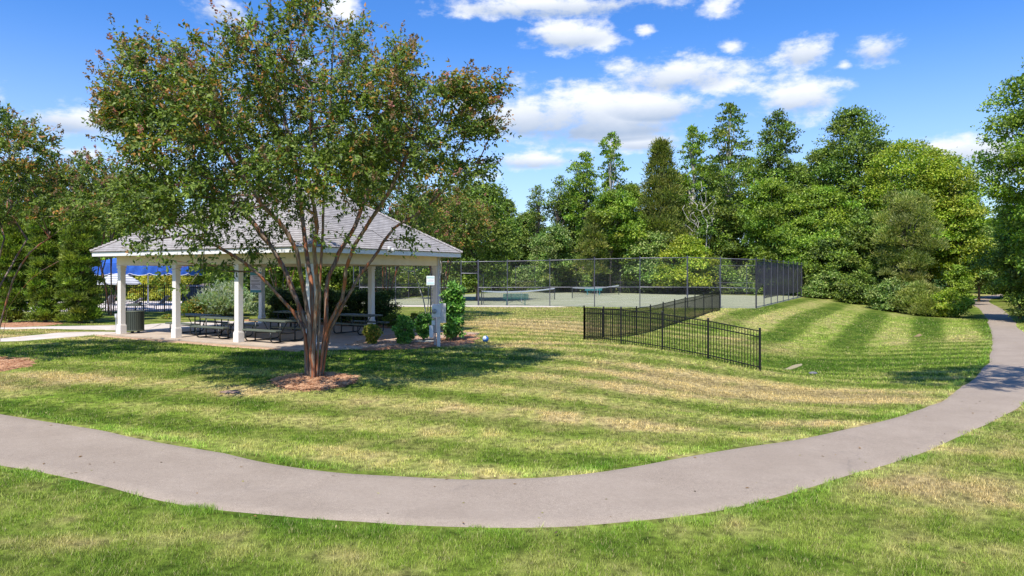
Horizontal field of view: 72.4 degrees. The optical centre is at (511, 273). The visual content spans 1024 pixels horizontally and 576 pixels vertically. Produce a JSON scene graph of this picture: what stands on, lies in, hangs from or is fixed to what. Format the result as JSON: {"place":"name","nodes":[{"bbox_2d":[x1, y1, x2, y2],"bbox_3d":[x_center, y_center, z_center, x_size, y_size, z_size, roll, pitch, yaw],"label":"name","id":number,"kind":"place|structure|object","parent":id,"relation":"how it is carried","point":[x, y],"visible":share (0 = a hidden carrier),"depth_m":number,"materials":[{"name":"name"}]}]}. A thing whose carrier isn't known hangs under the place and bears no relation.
{"place":"outdoors","nodes":[
{"label":"outdoors","id":0,"kind":"place"},
{"bbox_2d":[29,301,181,311],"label":"pool deck","id":1,"kind":"structure","parent":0,"point":[150,307],"depth_m":50.27,"materials":[{"name":"concrete"}]},
{"bbox_2d":[92,258,208,305],"bbox_3d":[-26.715,0.250,52.200,7.169,4.300,4.169,0,0,0],"label":"canopy umbrella","id":2,"kind":"object","parent":1,"relation":"on","point":[138,270],"visible":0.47,"depth_m":50.21,"materials":[{"name":"blue fabric"}]},
{"bbox_2d":[0,275,1023,575],"bbox_3d":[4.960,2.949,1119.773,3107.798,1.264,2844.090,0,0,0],"label":"lawn ground","id":3,"kind":"structure","parent":0,"point":[512,409],"depth_m":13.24,"materials":[{"name":"green plant"}]},
{"bbox_2d":[0,358,33,371],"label":"mulch bed","id":4,"kind":"object","parent":3,"relation":"on","point":[17,366],"visible":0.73,"depth_m":18.79,"materials":[{"name":"brown wood"}]},
{"bbox_2d":[0,100,112,340],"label":"crape myrtle tree","id":5,"kind":"object","parent":4,"relation":"on","point":[19,170],"visible":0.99,"depth_m":19.64,"materials":[{"name":"green plant"}]},
{"bbox_2d":[1,322,62,326],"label":"mulch bed","id":6,"kind":"object","parent":3,"relation":"on","point":[24,324],"visible":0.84,"depth_m":32.46,"materials":[{"name":"brown wood"}]},
{"bbox_2d":[0,217,30,322],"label":"arborvitae column","id":7,"kind":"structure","parent":6,"relation":"on","point":[12,246],"depth_m":33.89,"materials":[{"name":"green plant"}]},
{"bbox_2d":[21,215,64,321],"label":"arborvitae column","id":8,"kind":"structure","parent":6,"relation":"on","point":[41,284],"depth_m":33.62,"materials":[{"name":"green plant"}]},
{"bbox_2d":[0,332,115,341],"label":"concrete walk","id":9,"kind":"structure","parent":3,"relation":"on","point":[49,336],"depth_m":27.21,"materials":[{"name":"concrete"}]},
{"bbox_2d":[50,202,107,322],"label":"arborvitae column","id":10,"kind":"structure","parent":3,"relation":"on","point":[80,289],"depth_m":33.33,"materials":[{"name":"green plant"}]},
{"bbox_2d":[0,324,158,329],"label":"concrete walk","id":11,"kind":"structure","parent":3,"relation":"on","point":[108,327],"depth_m":30.75,"materials":[{"name":"concrete"}]},
{"bbox_2d":[0,144,172,304],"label":"crape myrtle tree","id":12,"kind":"object","parent":3,"relation":"on","point":[88,167],"visible":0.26,"depth_m":36.67,"materials":[{"name":"green plant"}]},
{"bbox_2d":[54,171,158,314],"bbox_3d":[-23.341,-1.772,40.404,6.524,8.524,6.570,0,0,44],"label":"crape myrtle tree","id":13,"kind":"object","parent":3,"relation":"on","point":[94,189],"visible":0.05,"depth_m":40.21,"materials":[{"name":"green plant"}]},
{"bbox_2d":[58,283,213,312],"bbox_3d":[-22.775,1.506,42.977,10.106,1.854,0.076,0,0,-6],"label":"picket fence","id":14,"kind":"object","parent":3,"relation":"on","point":[147,287],"visible":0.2,"depth_m":43.00,"materials":[{"name":"black"}]},
{"bbox_2d":[126,275,193,300],"bbox_3d":[-31.500,0.865,62.892,6.253,3.518,6.973,0,0,0],"label":"broadleaf tree","id":15,"kind":"object","parent":3,"relation":"on","point":[153,293],"visible":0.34,"depth_m":61.57,"materials":[{"name":"green plant"}]},
{"bbox_2d":[95,335,301,351],"bbox_3d":[-11.487,2.471,24.743,11.400,0.098,0.678,0,0,30],"label":"earth strip","id":16,"kind":"object","parent":3,"relation":"on","point":[226,345],"visible":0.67,"depth_m":24.01,"materials":[{"name":"soil"}]},
{"bbox_2d":[181,296,222,313],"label":"shrub","id":17,"kind":"object","parent":3,"relation":"on","point":[193,307],"visible":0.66,"depth_m":38.67,"materials":[{"name":"green plant"}]},
{"bbox_2d":[190,279,265,315],"bbox_3d":[-16.108,1.422,40.043,4.114,2.375,4.022,0,0,0],"label":"juniper","id":18,"kind":"object","parent":3,"relation":"on","point":[222,301],"visible":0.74,"depth_m":38.96,"materials":[{"name":"green plant"}]},
{"bbox_2d":[244,267,305,289],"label":"broadleaf tree","id":19,"kind":"object","parent":3,"relation":"on","point":[295,281],"visible":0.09,"depth_m":61.24,"materials":[{"name":"green plant"}]},
{"bbox_2d":[104,322,479,350],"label":"patio slab","id":20,"kind":"structure","parent":3,"relation":"on","point":[337,341],"depth_m":26.25,"materials":[{"name":"concrete"}]},
{"bbox_2d":[126,302,144,332],"bbox_3d":[-15.207,1.773,28.235,0.700,1.274,0.700,0,0,0],"label":"trash can","id":21,"kind":"object","parent":20,"relation":"on","point":[135,320],"visible":1,"depth_m":27.99,"materials":[{"name":"green metal"}]},
{"bbox_2d":[165,313,227,334],"bbox_3d":[-12.577,2.010,27.991,1.830,0.758,1.580,0,0,30],"label":"picnic table","id":22,"kind":"object","parent":20,"relation":"on","point":[195,315],"visible":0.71,"depth_m":27.85,"materials":[{"name":"green"}]},
{"bbox_2d":[190,316,258,338],"bbox_3d":[-10.785,2.010,26.286,1.830,0.758,1.580,0,0,30],"label":"picnic table","id":23,"kind":"object","parent":20,"relation":"on","point":[228,318],"visible":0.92,"depth_m":26.12,"materials":[{"name":"green"}]},
{"bbox_2d":[242,318,305,342],"bbox_3d":[-8.398,2.010,24.819,1.830,0.758,1.580,0,0,30],"label":"picnic table","id":24,"kind":"object","parent":20,"relation":"on","point":[279,331],"visible":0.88,"depth_m":24.69,"materials":[{"name":"green"}]},
{"bbox_2d":[90,182,462,343],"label":"picnic pavilion","id":25,"kind":"structure","parent":20,"relation":"on","point":[381,224],"depth_m":25.96,"materials":[{"name":"white paint"}]},
{"bbox_2d":[331,313,389,334],"bbox_3d":[-6.109,2.010,27.946,1.830,0.758,1.580,0,0,30],"label":"picnic table","id":26,"kind":"object","parent":20,"relation":"on","point":[352,324],"visible":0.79,"depth_m":27.85,"materials":[{"name":"green"}]},
{"bbox_2d":[267,371,360,391],"bbox_3d":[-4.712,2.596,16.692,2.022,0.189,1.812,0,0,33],"label":"mulch bed","id":27,"kind":"object","parent":3,"relation":"on","point":[322,389],"visible":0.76,"depth_m":16.19,"materials":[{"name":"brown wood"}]},
{"bbox_2d":[81,0,521,377],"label":"crape myrtle tree","id":28,"kind":"object","parent":27,"relation":"on","point":[178,117],"visible":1,"depth_m":15.38,"materials":[{"name":"green plant"}]},
{"bbox_2d":[244,318,391,327],"bbox_3d":[-8.775,2.436,34.391,12.134,0.108,3.130,0,0,32],"label":"mulch bed","id":29,"kind":"object","parent":3,"relation":"on","point":[380,325],"visible":0.11,"depth_m":33.11,"materials":[{"name":"brown wood"}]},
{"bbox_2d":[265,285,296,318],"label":"hedge shrub","id":30,"kind":"object","parent":29,"relation":"on","point":[278,305],"visible":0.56,"depth_m":35.64,"materials":[{"name":"green plant"}]},
{"bbox_2d":[321,288,351,321],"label":"hedge shrub","id":31,"kind":"object","parent":29,"relation":"on","point":[331,302],"visible":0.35,"depth_m":34.17,"materials":[{"name":"green plant"}]},
{"bbox_2d":[323,288,366,322],"bbox_3d":[-7.913,1.558,34.057,2.249,1.817,2.353,0,0,0],"label":"hedge shrub","id":32,"kind":"object","parent":29,"relation":"on","point":[337,296],"visible":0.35,"depth_m":33.52,"materials":[{"name":"green plant"}]},
{"bbox_2d":[345,288,385,322],"bbox_3d":[-6.886,1.499,33.538,2.179,1.914,2.161,0,0,0],"label":"hedge shrub","id":33,"kind":"object","parent":29,"relation":"on","point":[362,294],"visible":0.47,"depth_m":33.05,"materials":[{"name":"green plant"}]},
{"bbox_2d":[355,288,403,324],"bbox_3d":[-6.078,1.535,32.837,2.196,1.768,2.115,0,0,26],"label":"hedge shrub","id":34,"kind":"object","parent":29,"relation":"on","point":[382,298],"visible":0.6,"depth_m":32.66,"materials":[{"name":"green plant"}]},
{"bbox_2d":[335,164,460,315],"bbox_3d":[-6.113,-1.373,33.537,7.311,7.810,6.373,0,0,-28],"label":"crape myrtle tree","id":35,"kind":"object","parent":29,"relation":"on","point":[396,214],"visible":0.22,"depth_m":33.18,"materials":[{"name":"green plant"}]},
{"bbox_2d":[298,266,377,290],"bbox_3d":[-16.055,-0.278,64.164,7.497,5.756,7.208,0,0,0],"label":"shrub","id":36,"kind":"object","parent":3,"relation":"on","point":[338,285],"visible":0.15,"depth_m":62.34,"materials":[{"name":"green plant"}]},
{"bbox_2d":[318,197,383,288],"bbox_3d":[-15.044,-2.299,64.479,8.695,9.860,9.633,0,0,23],"label":"broadleaf tree","id":37,"kind":"object","parent":3,"relation":"on","point":[364,275],"visible":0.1,"depth_m":62.11,"materials":[{"name":"green plant"}]},
{"bbox_2d":[379,266,421,296],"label":"shrub","id":38,"kind":"object","parent":3,"relation":"on","point":[404,281],"visible":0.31,"depth_m":72.31,"materials":[{"name":"green plant"}]},
{"bbox_2d":[361,334,480,350],"bbox_3d":[-3.371,2.452,26.239,4.582,0.091,8.129,0,0,0],"label":"mulch bed","id":39,"kind":"object","parent":3,"relation":"on","point":[427,343],"visible":0.3,"depth_m":23.81,"materials":[{"name":"brown wood"}]},
{"bbox_2d":[362,323,383,343],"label":"nandina shrub","id":40,"kind":"object","parent":39,"relation":"on","point":[372,332],"visible":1,"depth_m":23.84,"materials":[{"name":"green plant"}]},
{"bbox_2d":[391,314,415,343],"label":"round shrub","id":41,"kind":"object","parent":39,"relation":"on","point":[403,333],"visible":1,"depth_m":23.84,"materials":[{"name":"green plant"}]},
{"bbox_2d":[342,329,480,348],"bbox_3d":[-3.417,2.388,26.219,4.520,0.054,7.826,0,0,0],"label":"pine straw","id":42,"kind":"object","parent":39,"relation":"on","point":[465,336],"visible":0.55,"depth_m":24.63,"materials":[{"name":"plant"}]},
{"bbox_2d":[414,312,433,339],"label":"round shrub","id":43,"kind":"object","parent":39,"relation":"on","point":[423,321],"visible":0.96,"depth_m":24.86,"materials":[{"name":"green plant"}]},
{"bbox_2d":[429,303,445,346],"bbox_3d":[-2.484,1.836,23.459,0.569,1.659,0.286,0,0,-14],"label":"electric meter","id":44,"kind":"object","parent":39,"relation":"on","point":[438,310],"visible":0.94,"depth_m":23.48,"materials":[{"name":"grey metal"}]},
{"bbox_2d":[438,279,467,339],"bbox_3d":[-2.133,1.437,25.417,1.074,2.476,1.010,0,0,0],"label":"laurel shrub","id":45,"kind":"object","parent":39,"relation":"on","point":[454,300],"visible":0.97,"depth_m":25.20,"materials":[{"name":"green plant"}]},
{"bbox_2d":[390,174,496,301],"bbox_3d":[-4.138,-1.539,38.714,6.676,8.068,6.910,0,0,0],"label":"crape myrtle tree","id":46,"kind":"object","parent":3,"relation":"on","point":[466,232],"visible":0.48,"depth_m":37.83,"materials":[{"name":"green plant"}]},
{"bbox_2d":[429,180,526,300],"bbox_3d":[-2.990,-2.848,61.940,9.094,10.989,9.252,0,0,37],"label":"broadleaf tree","id":47,"kind":"object","parent":3,"relation":"on","point":[501,230],"visible":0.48,"depth_m":60.92,"materials":[{"name":"green plant"}]},
{"bbox_2d":[0,323,993,383],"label":"grass","id":48,"kind":"structure","parent":3,"relation":"on","point":[595,360],"depth_m":23.93,"materials":[{"name":"green plant"}]},
{"bbox_2d":[487,197,531,279],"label":"broadleaf tree","id":49,"kind":"object","parent":3,"relation":"on","point":[512,210],"visible":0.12,"depth_m":99.19,"materials":[{"name":"green plant"}]},
{"bbox_2d":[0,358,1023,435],"bbox_3d":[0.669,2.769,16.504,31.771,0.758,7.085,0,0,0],"label":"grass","id":50,"kind":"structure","parent":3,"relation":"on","point":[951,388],"depth_m":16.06,"materials":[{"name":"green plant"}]},
{"bbox_2d":[500,264,542,290],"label":"vine hedge","id":51,"kind":"object","parent":3,"relation":"on","point":[522,277],"visible":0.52,"depth_m":96.31,"materials":[{"name":"green plant"}]},
{"bbox_2d":[514,211,549,267],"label":"broadleaf tree","id":52,"kind":"object","parent":3,"relation":"on","point":[523,217],"visible":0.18,"depth_m":101.70,"materials":[{"name":"green plant"}]},
{"bbox_2d":[525,184,553,258],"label":"broadleaf tree","id":53,"kind":"object","parent":3,"relation":"on","point":[535,210],"visible":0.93,"depth_m":97.74,"materials":[{"name":"green plant"}]},
{"bbox_2d":[523,223,579,292],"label":"broadleaf tree","id":54,"kind":"object","parent":3,"relation":"on","point":[554,241],"visible":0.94,"depth_m":87.52,"materials":[{"name":"green plant"}]},
{"bbox_2d":[540,174,571,241],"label":"broadleaf tree","id":55,"kind":"object","parent":3,"relation":"on","point":[559,183],"visible":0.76,"depth_m":96.85,"materials":[{"name":"green plant"}]},
{"bbox_2d":[538,188,589,269],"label":"broadleaf tree","id":56,"kind":"object","parent":3,"relation":"on","point":[572,227],"visible":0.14,"depth_m":97.23,"materials":[{"name":"green plant"}]},
{"bbox_2d":[562,151,600,284],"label":"broadleaf tree","id":57,"kind":"object","parent":3,"relation":"on","point":[586,195],"visible":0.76,"depth_m":92.35,"materials":[{"name":"green plant"}]},
{"bbox_2d":[566,270,606,291],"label":"vine hedge","id":58,"kind":"object","parent":3,"relation":"on","point":[580,277],"visible":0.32,"depth_m":91.06,"materials":[{"name":"green plant"}]},
{"bbox_2d":[570,208,613,293],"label":"cedar tree","id":59,"kind":"object","parent":3,"relation":"on","point":[597,243],"visible":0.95,"depth_m":83.94,"materials":[{"name":"green plant"}]},
{"bbox_2d":[390,292,800,308],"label":"tennis court surface","id":60,"kind":"object","parent":3,"relation":"on","point":[616,301],"visible":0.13,"depth_m":65.02,"materials":[{"name":"concrete"}]},
{"bbox_2d":[359,256,755,307],"bbox_3d":[2.866,0.655,51.962,29.044,3.810,2.487,0,0,10],"label":"tennis court fence","id":61,"kind":"object","parent":60,"relation":"on","point":[520,300],"visible":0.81,"depth_m":51.33,"materials":[{"name":"grey metal"}]},
{"bbox_2d":[515,264,775,294],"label":"tennis court fence","id":62,"kind":"object","parent":60,"relation":"on","point":[643,281],"visible":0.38,"depth_m":85.52,"materials":[{"name":"grey metal"}]},
{"bbox_2d":[755,258,805,308],"bbox_3d":[24.125,0.690,61.650,0.132,3.740,29.917,0,0,29],"label":"tennis court fence","id":63,"kind":"object","parent":60,"relation":"on","point":[766,281],"visible":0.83,"depth_m":57.27,"materials":[{"name":"grey metal"}]},
{"bbox_2d":[590,252,623,292],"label":"vine hedge","id":64,"kind":"object","parent":3,"relation":"on","point":[614,281],"visible":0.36,"depth_m":88.68,"materials":[{"name":"green plant"}]},
{"bbox_2d":[580,188,644,292],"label":"broadleaf tree","id":65,"kind":"object","parent":3,"relation":"on","point":[617,206],"visible":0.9,"depth_m":84.52,"materials":[{"name":"green plant"}]},
{"bbox_2d":[594,131,630,210],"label":"broadleaf tree","id":66,"kind":"object","parent":3,"relation":"on","point":[610,153],"visible":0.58,"depth_m":90.83,"materials":[{"name":"green plant"}]},
{"bbox_2d":[605,211,662,292],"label":"broadleaf tree","id":67,"kind":"object","parent":3,"relation":"on","point":[634,236],"visible":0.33,"depth_m":85.59,"materials":[{"name":"green plant"}]},
{"bbox_2d":[583,290,719,338],"bbox_3d":[7.965,1.931,35.500,0.096,1.735,20.919,0,0,30],"label":"picket fence","id":68,"kind":"object","parent":3,"relation":"on","point":[594,325],"visible":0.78,"depth_m":33.30,"materials":[{"name":"black metal"}]},
{"bbox_2d":[619,230,684,293],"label":"broadleaf tree","id":69,"kind":"object","parent":3,"relation":"on","point":[653,241],"visible":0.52,"depth_m":83.35,"materials":[{"name":"green plant"}]},
{"bbox_2d":[617,136,697,262],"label":"cedar tree","id":70,"kind":"object","parent":3,"relation":"on","point":[663,192],"visible":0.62,"depth_m":86.63,"materials":[{"name":"green plant"}]},
{"bbox_2d":[584,307,760,370],"bbox_3d":[5.103,2.092,23.802,0.106,1.765,7.284,0,0,-41],"label":"picket fence","id":71,"kind":"object","parent":3,"relation":"on","point":[679,322],"visible":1,"depth_m":23.12,"materials":[{"name":"black"}]},
{"bbox_2d":[648,231,724,293],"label":"broadleaf tree","id":72,"kind":"object","parent":3,"relation":"on","point":[686,245],"visible":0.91,"depth_m":80.25,"materials":[{"name":"green plant"}]},
{"bbox_2d":[675,123,713,235],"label":"broadleaf tree","id":73,"kind":"object","parent":3,"relation":"on","point":[692,152],"visible":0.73,"depth_m":88.58,"materials":[{"name":"green plant"}]},
{"bbox_2d":[409,306,1023,346],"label":"grass","id":74,"kind":"structure","parent":3,"relation":"on","point":[771,317],"depth_m":40.78,"materials":[{"name":"green plant"}]},
{"bbox_2d":[693,254,740,293],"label":"vine hedge","id":75,"kind":"object","parent":3,"relation":"on","point":[726,273],"visible":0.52,"depth_m":81.40,"materials":[{"name":"green plant"}]},
{"bbox_2d":[689,162,744,269],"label":"broadleaf tree","id":76,"kind":"object","parent":3,"relation":"on","point":[711,185],"visible":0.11,"depth_m":93.42,"materials":[{"name":"green plant"}]},
{"bbox_2d":[690,200,747,270],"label":"broadleaf tree","id":77,"kind":"object","parent":3,"relation":"on","point":[724,245],"visible":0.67,"depth_m":84.44,"materials":[{"name":"green plant"}]},
{"bbox_2d":[702,102,755,267],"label":"poplar tree","id":78,"kind":"object","parent":3,"relation":"on","point":[724,178],"visible":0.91,"depth_m":85.23,"materials":[{"name":"green plant"}]},
{"bbox_2d":[723,263,762,293],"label":"vine hedge","id":79,"kind":"object","parent":3,"relation":"on","point":[748,280],"visible":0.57,"depth_m":79.70,"materials":[{"name":"green plant"}]},
{"bbox_2d":[730,155,786,267],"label":"broadleaf tree","id":80,"kind":"object","parent":3,"relation":"on","point":[751,178],"visible":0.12,"depth_m":92.49,"materials":[{"name":"green plant"}]},
{"bbox_2d":[731,176,812,294],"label":"broadleaf tree","id":81,"kind":"object","parent":3,"relation":"on","point":[762,217],"visible":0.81,"depth_m":78.91,"materials":[{"name":"green plant"}]},
{"bbox_2d":[746,108,807,294],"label":"broadleaf tree","id":82,"kind":"object","parent":3,"relation":"on","point":[789,172],"visible":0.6,"depth_m":85.10,"materials":[{"name":"green plant"}]},
{"bbox_2d":[766,216,840,295],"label":"broadleaf tree","id":83,"kind":"object","parent":3,"relation":"on","point":[798,239],"visible":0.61,"depth_m":75.00,"materials":[{"name":"green plant"}]},
{"bbox_2d":[795,147,835,217],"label":"broadleaf tree","id":84,"kind":"object","parent":3,"relation":"on","point":[811,159],"visible":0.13,"depth_m":89.29,"materials":[{"name":"green plant"}]},
{"bbox_2d":[798,268,845,298],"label":"shrub","id":85,"kind":"object","parent":3,"relation":"on","point":[817,288],"visible":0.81,"depth_m":70.91,"materials":[{"name":"green plant"}]},
{"bbox_2d":[787,183,868,255],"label":"broadleaf tree","id":86,"kind":"object","parent":3,"relation":"on","point":[821,200],"visible":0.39,"depth_m":77.22,"materials":[{"name":"green plant"}]},
{"bbox_2d":[802,234,877,299],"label":"broadleaf tree","id":87,"kind":"object","parent":3,"relation":"on","point":[843,258],"visible":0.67,"depth_m":71.93,"materials":[{"name":"green plant"}]},
{"bbox_2d":[803,103,894,222],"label":"broadleaf tree","id":88,"kind":"object","parent":3,"relation":"on","point":[846,125],"visible":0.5,"depth_m":82.44,"materials":[{"name":"green plant"}]},
{"bbox_2d":[830,270,881,303],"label":"shrub","id":89,"kind":"object","parent":3,"relation":"on","point":[854,285],"visible":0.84,"depth_m":67.12,"materials":[{"name":"green plant"}]},
{"bbox_2d":[840,208,891,275],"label":"broadleaf tree","id":90,"kind":"object","parent":3,"relation":"on","point":[860,230],"visible":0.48,"depth_m":72.86,"materials":[{"name":"green plant"}]},
{"bbox_2d":[859,276,908,311],"bbox_3d":[33.751,1.806,61.918,5.467,3.248,5.456,0,0,0],"label":"shrub","id":91,"kind":"object","parent":3,"relation":"on","point":[882,293],"visible":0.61,"depth_m":61.35,"materials":[{"name":"green plant"}]},
{"bbox_2d":[851,136,958,281],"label":"broadleaf tree","id":92,"kind":"object","parent":3,"relation":"on","point":[906,165],"visible":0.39,"depth_m":76.83,"materials":[{"name":"green plant"}]},
{"bbox_2d":[868,188,950,283],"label":"broadleaf tree","id":93,"kind":"object","parent":3,"relation":"on","point":[908,266],"visible":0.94,"depth_m":67.16,"materials":[{"name":"green plant"}]},
{"bbox_2d":[884,279,949,315],"bbox_3d":[34.558,1.931,58.931,5.203,3.261,5.707,0,0,0],"label":"shrub","id":94,"kind":"object","parent":3,"relation":"on","point":[917,298],"visible":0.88,"depth_m":58.16,"materials":[{"name":"green plant"}]},
{"bbox_2d":[892,145,968,283],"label":"broadleaf tree","id":95,"kind":"object","parent":3,"relation":"on","point":[936,272],"visible":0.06,"depth_m":80.94,"materials":[{"name":"green plant"}]},
{"bbox_2d":[907,153,996,303],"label":"broadleaf tree","id":96,"kind":"object","parent":3,"relation":"on","point":[952,172],"visible":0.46,"depth_m":74.47,"materials":[{"name":"green plant"}]},
{"bbox_2d":[931,285,975,317],"bbox_3d":[35.602,2.285,57.079,3.683,2.803,4.382,0,0,0],"label":"shrub","id":97,"kind":"object","parent":3,"relation":"on","point":[961,306],"visible":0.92,"depth_m":56.25,"materials":[{"name":"green plant"}]},
{"bbox_2d":[940,264,977,301],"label":"shrub","id":98,"kind":"object","parent":3,"relation":"on","point":[961,284],"visible":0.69,"depth_m":71.59,"materials":[{"name":"green plant"}]},
{"bbox_2d":[928,193,998,278],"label":"broadleaf tree","id":99,"kind":"object","parent":3,"relation":"on","point":[959,236],"visible":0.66,"depth_m":72.98,"materials":[{"name":"green plant"}]},
{"bbox_2d":[966,226,999,301],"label":"broadleaf tree","id":100,"kind":"object","parent":3,"relation":"on","point":[979,282],"visible":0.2,"depth_m":82.99,"materials":[{"name":"green plant"}]},
{"bbox_2d":[953,201,1023,304],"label":"broadleaf tree","id":101,"kind":"object","parent":3,"relation":"on","point":[1007,279],"visible":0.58,"depth_m":50.45,"materials":[{"name":"green plant"}]},
{"bbox_2d":[955,57,1023,276],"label":"broadleaf tree","id":102,"kind":"object","parent":3,"relation":"on","point":[1010,122],"visible":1,"depth_m":46.84,"materials":[{"name":"green plant"}]},
{"bbox_2d":[981,197,1021,318],"bbox_3d":[38.110,-1.368,51.914,5.170,9.946,5.010,0,0,14],"label":"broadleaf tree","id":103,"kind":"object","parent":3,"relation":"on","point":[990,221],"visible":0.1,"depth_m":53.04,"materials":[{"name":"green plant"}]},
{"bbox_2d":[1002,263,1023,318],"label":"shrub","id":104,"kind":"object","parent":3,"relation":"on","point":[1017,301],"visible":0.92,"depth_m":47.45,"materials":[{"name":"green plant"}]},
{"bbox_2d":[0,294,1023,527],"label":"asphalt path","id":105,"kind":"structure","parent":0,"point":[718,480],"depth_m":10.17,"materials":[{"name":"grey asphalt"}]},
{"bbox_2d":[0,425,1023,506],"bbox_3d":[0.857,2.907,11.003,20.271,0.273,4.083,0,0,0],"label":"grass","id":106,"kind":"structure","parent":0,"point":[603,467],"depth_m":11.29,"materials":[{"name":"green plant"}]},
{"bbox_2d":[0,0,1023,243],"label":"sky","id":107,"kind":"structure","parent":0,"point":[642,71],"materials":[{"name":"blue"}]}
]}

